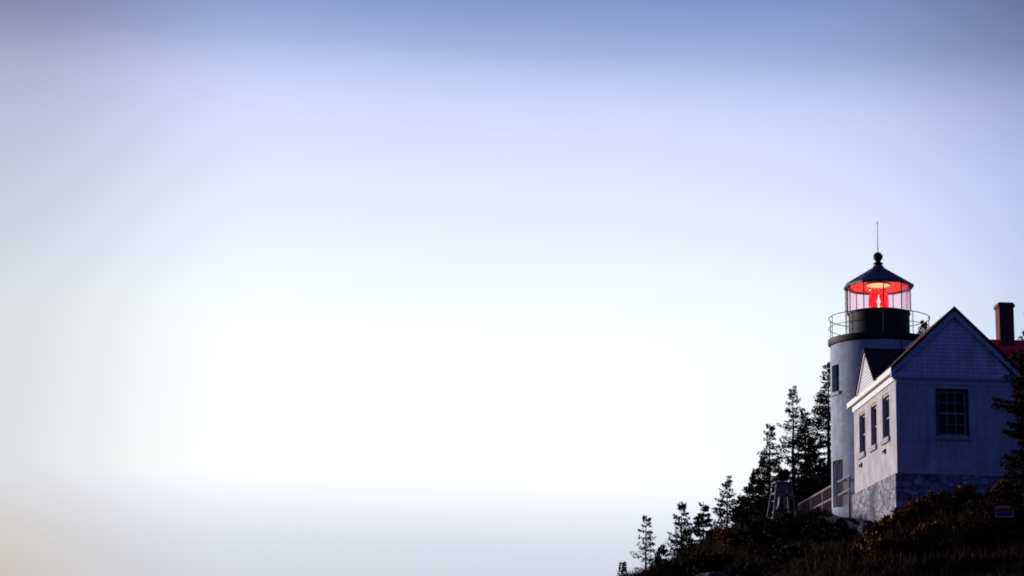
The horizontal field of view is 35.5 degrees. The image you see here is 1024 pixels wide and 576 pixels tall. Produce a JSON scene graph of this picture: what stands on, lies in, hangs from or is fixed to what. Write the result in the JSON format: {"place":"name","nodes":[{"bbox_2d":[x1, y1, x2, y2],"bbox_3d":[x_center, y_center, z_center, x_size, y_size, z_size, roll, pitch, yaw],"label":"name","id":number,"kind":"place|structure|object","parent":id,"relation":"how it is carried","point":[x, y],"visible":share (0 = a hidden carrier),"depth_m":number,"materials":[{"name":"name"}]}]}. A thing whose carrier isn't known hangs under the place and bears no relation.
{"place":"outdoors","nodes":[
{"label":"outdoors","id":0,"kind":"place"},
{"bbox_2d":[0,0,1023,575],"label":"sky","id":1,"kind":"structure","parent":0,"point":[287,287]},
{"bbox_2d":[610,486,1023,575],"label":"ground","id":2,"kind":"structure","parent":0,"point":[1003,534],"depth_m":52.56,"materials":[{"name":"brown plant"}]},
{"bbox_2d":[617,561,627,575],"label":"spruce tree","id":3,"kind":"object","parent":2,"relation":"on","point":[624,564],"visible":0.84,"depth_m":82.82,"materials":[{"name":"green plant"}]},
{"bbox_2d":[625,515,660,575],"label":"spruce tree","id":4,"kind":"object","parent":2,"relation":"on","point":[649,537],"visible":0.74,"depth_m":79.12,"materials":[{"name":"green plant"}]},
{"bbox_2d":[647,543,668,568],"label":"spruce tree","id":5,"kind":"object","parent":2,"relation":"on","point":[661,550],"visible":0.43,"depth_m":83.91,"materials":[{"name":"green plant"}]},
{"bbox_2d":[665,501,692,555],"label":"spruce tree","id":6,"kind":"object","parent":2,"relation":"on","point":[676,535],"visible":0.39,"depth_m":81.22,"materials":[{"name":"green plant"}]},
{"bbox_2d":[682,528,693,548],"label":"spruce tree","id":7,"kind":"object","parent":2,"relation":"on","point":[688,539],"visible":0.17,"depth_m":82.07,"materials":[{"name":"green plant"}]},
{"bbox_2d":[676,501,715,553],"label":"spruce tree","id":8,"kind":"object","parent":2,"relation":"on","point":[700,521],"visible":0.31,"depth_m":77.34,"materials":[{"name":"green plant"}]},
{"bbox_2d":[696,572,724,575],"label":"boulder","id":9,"kind":"object","parent":2,"relation":"on","point":[712,574],"visible":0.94,"depth_m":60.61,"materials":[{"name":"stone"}]},
{"bbox_2d":[704,523,719,538],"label":"spruce tree","id":10,"kind":"object","parent":2,"relation":"on","point":[712,531],"visible":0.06,"depth_m":78.20,"materials":[{"name":"green plant"}]},
{"bbox_2d":[704,475,739,536],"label":"spruce tree","id":11,"kind":"object","parent":2,"relation":"on","point":[721,512],"visible":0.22,"depth_m":79.58,"materials":[{"name":"green plant"}]},
{"bbox_2d":[711,525,745,545],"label":"shrub","id":12,"kind":"object","parent":2,"relation":"on","point":[729,534],"visible":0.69,"depth_m":66.90,"materials":[{"name":"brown plant"}]},
{"bbox_2d":[730,503,750,523],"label":"spruce tree","id":13,"kind":"object","parent":2,"relation":"on","point":[738,507],"visible":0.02,"depth_m":78.52,"materials":[{"name":"green plant"}]},
{"bbox_2d":[730,470,773,526],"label":"spruce tree","id":14,"kind":"object","parent":2,"relation":"on","point":[752,504],"visible":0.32,"depth_m":77.51,"materials":[{"name":"green plant"}]},
{"bbox_2d":[736,512,780,553],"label":"shrub","id":15,"kind":"object","parent":2,"relation":"on","point":[753,530],"visible":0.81,"depth_m":65.09,"materials":[{"name":"green plant"}]},
{"bbox_2d":[751,455,782,516],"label":"spruce tree","id":16,"kind":"object","parent":2,"relation":"on","point":[766,479],"visible":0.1,"depth_m":79.79,"materials":[{"name":"green plant"}]},
{"bbox_2d":[739,423,797,511],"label":"spruce tree","id":17,"kind":"object","parent":2,"relation":"on","point":[773,463],"visible":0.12,"depth_m":81.92,"materials":[{"name":"green plant"}]},
{"bbox_2d":[767,481,797,521],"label":"bell stand","id":18,"kind":"object","parent":2,"relation":"on","point":[786,487],"visible":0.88,"depth_m":67.51,"materials":[{"name":"grey wood"}]},
{"bbox_2d":[772,468,797,512],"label":"spruce tree","id":19,"kind":"object","parent":2,"relation":"on","point":[786,479],"visible":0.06,"depth_m":81.67,"materials":[{"name":"green plant"}]},
{"bbox_2d":[765,385,808,501],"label":"spruce tree","id":20,"kind":"object","parent":2,"relation":"on","point":[793,426],"visible":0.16,"depth_m":86.38,"materials":[{"name":"green plant"}]},
{"bbox_2d":[763,511,811,549],"bbox_3d":[11.072,9.796,63.789,2.173,1.866,2.249,2,-12,0],"label":"shrub","id":21,"kind":"object","parent":2,"relation":"on","point":[784,530],"visible":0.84,"depth_m":63.60,"materials":[{"name":"green plant"}]},
{"bbox_2d":[787,408,825,507],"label":"spruce tree","id":22,"kind":"object","parent":2,"relation":"on","point":[801,444],"visible":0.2,"depth_m":85.14,"materials":[{"name":"green plant"}]},
{"bbox_2d":[787,435,830,511],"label":"spruce tree","id":23,"kind":"object","parent":2,"relation":"on","point":[809,463],"visible":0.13,"depth_m":83.86,"materials":[{"name":"green plant"}]},
{"bbox_2d":[792,362,831,512],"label":"spruce tree","id":24,"kind":"object","parent":2,"relation":"on","point":[823,414],"visible":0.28,"depth_m":84.12,"materials":[{"name":"green plant"}]},
{"bbox_2d":[805,468,830,509],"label":"spruce tree","id":25,"kind":"object","parent":2,"relation":"on","point":[822,472],"visible":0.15,"depth_m":82.64,"materials":[{"name":"green plant"}]},
{"bbox_2d":[798,474,850,517],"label":"walkway railing","id":26,"kind":"object","parent":2,"relation":"on","point":[846,500],"visible":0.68,"depth_m":71.68,"materials":[{"name":"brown wood"}]},
{"bbox_2d":[800,510,856,546],"bbox_3d":[12.186,9.363,61.401,1.918,1.739,2.260,-5,-14,29],"label":"shrub","id":27,"kind":"object","parent":2,"relation":"on","point":[815,525],"visible":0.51,"depth_m":61.22,"materials":[{"name":"green plant"}]},
{"bbox_2d":[819,514,859,529],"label":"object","id":28,"kind":"structure","parent":2,"relation":"on","point":[835,517],"depth_m":66.58,"materials":[{"name":"grey stone"}]},
{"bbox_2d":[858,520,873,536],"bbox_3d":[12.920,8.822,58.133,0.795,0.818,0.840,-6,-14,32],"label":"boulder","id":29,"kind":"object","parent":2,"relation":"on","point":[861,530],"visible":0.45,"depth_m":57.97,"materials":[{"name":"stone"}]},
{"bbox_2d":[855,533,900,555],"bbox_3d":[12.102,8.586,52.374,1.727,1.118,1.656,2,-12,0],"label":"shrub","id":30,"kind":"object","parent":2,"relation":"on","point":[879,544],"visible":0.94,"depth_m":52.05,"materials":[{"name":"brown plant"}]},
{"bbox_2d":[828,221,929,517],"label":"lighthouse tower","id":31,"kind":"structure","parent":2,"relation":"on","point":[879,322],"depth_m":72.28,"materials":[{"name":"paint"}]},
{"bbox_2d":[830,366,839,396],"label":"window","id":32,"kind":"structure","parent":31,"relation":"in","point":[837,392],"depth_m":72.87,"materials":[{"name":"white glass"}]},
{"bbox_2d":[834,460,842,507],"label":"door","id":33,"kind":"structure","parent":31,"relation":"in","point":[838,465],"depth_m":71.56,"materials":[{"name":"blue paint"}]},
{"bbox_2d":[863,519,899,538],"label":"shrub","id":34,"kind":"object","parent":2,"relation":"on","point":[880,528],"visible":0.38,"depth_m":55.67,"materials":[{"name":"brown plant"}]},
{"bbox_2d":[879,507,915,531],"bbox_3d":[13.681,8.531,56.857,1.511,1.517,1.410,-10,-17,44],"label":"shrub","id":35,"kind":"object","parent":2,"relation":"on","point":[897,518],"visible":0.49,"depth_m":56.52,"materials":[{"name":"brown plant"}]},
{"bbox_2d":[899,496,934,526],"bbox_3d":[14.582,8.307,58.074,1.512,1.546,1.513,-4,-14,26],"label":"shrub","id":36,"kind":"object","parent":2,"relation":"on","point":[913,509],"visible":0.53,"depth_m":57.95,"materials":[{"name":"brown plant"}]},
{"bbox_2d":[917,320,928,334],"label":"spruce tree","id":37,"kind":"object","parent":2,"relation":"on","point":[922,327],"visible":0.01,"depth_m":87.64,"materials":[{"name":"green plant"}]},
{"bbox_2d":[847,302,1023,522],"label":"keeper house","id":38,"kind":"structure","parent":2,"relation":"on","point":[926,417],"depth_m":61.26,"materials":[{"name":"paint"}]},
{"bbox_2d":[857,411,865,459],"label":"window","id":39,"kind":"structure","parent":38,"relation":"in","point":[862,454],"depth_m":68.58,"materials":[{"name":"paint"}]},
{"bbox_2d":[869,402,876,452],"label":"window","id":40,"kind":"structure","parent":38,"relation":"in","point":[874,447],"depth_m":65.94,"materials":[{"name":"paint"}]},
{"bbox_2d":[880,392,889,445],"bbox_3d":[14.805,5.152,63.054,0.310,1.957,1.580,1,-12,2],"label":"window","id":41,"kind":"structure","parent":38,"relation":"in","point":[887,439],"depth_m":63.47,"materials":[{"name":"paint"}]},
{"bbox_2d":[935,388,970,440],"bbox_3d":[16.788,4.828,61.056,1.340,1.970,0.300,1,-12,2],"label":"window","id":42,"kind":"structure","parent":38,"relation":"in","point":[952,415],"depth_m":61.13,"materials":[{"name":"glass"}]},
{"bbox_2d":[908,521,967,546],"bbox_3d":[14.058,8.291,52.744,1.974,1.224,1.741,-3,-13,23],"label":"shrub","id":43,"kind":"object","parent":2,"relation":"on","point":[934,531],"visible":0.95,"depth_m":52.35,"materials":[{"name":"green plant"}]},
{"bbox_2d":[922,489,966,514],"bbox_3d":[15.832,8.061,58.578,1.709,1.475,1.608,-4,-13,23],"label":"shrub","id":44,"kind":"object","parent":2,"relation":"on","point":[942,501],"visible":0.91,"depth_m":58.24,"materials":[{"name":"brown plant"}]},
{"bbox_2d":[950,483,987,506],"bbox_3d":[16.781,7.730,58.408,1.764,1.399,1.374,-2,-13,19],"label":"shrub","id":45,"kind":"object","parent":2,"relation":"on","point":[963,492],"visible":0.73,"depth_m":58.12,"materials":[{"name":"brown plant"}]},
{"bbox_2d":[959,330,1023,529],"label":"spruce tree","id":46,"kind":"object","parent":2,"relation":"on","point":[1005,496],"visible":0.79,"depth_m":53.38,"materials":[{"name":"green plant"}]},
{"bbox_2d":[985,479,1013,500],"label":"shrub","id":47,"kind":"object","parent":2,"relation":"on","point":[990,489],"visible":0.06,"depth_m":57.47,"materials":[{"name":"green plant"}]},
{"bbox_2d":[995,506,1013,544],"bbox_3d":[15.915,7.766,51.658,0.600,1.454,0.086,-2,-13,17],"label":"notice sign","id":48,"kind":"object","parent":2,"relation":"on","point":[1003,511],"visible":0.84,"depth_m":51.74,"materials":[{"name":"blue paint"}]},
{"bbox_2d":[1000,386,1023,544],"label":"spruce tree","id":49,"kind":"object","parent":2,"relation":"on","point":[1019,495],"visible":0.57,"depth_m":51.35,"materials":[{"name":"green plant"}]}
]}

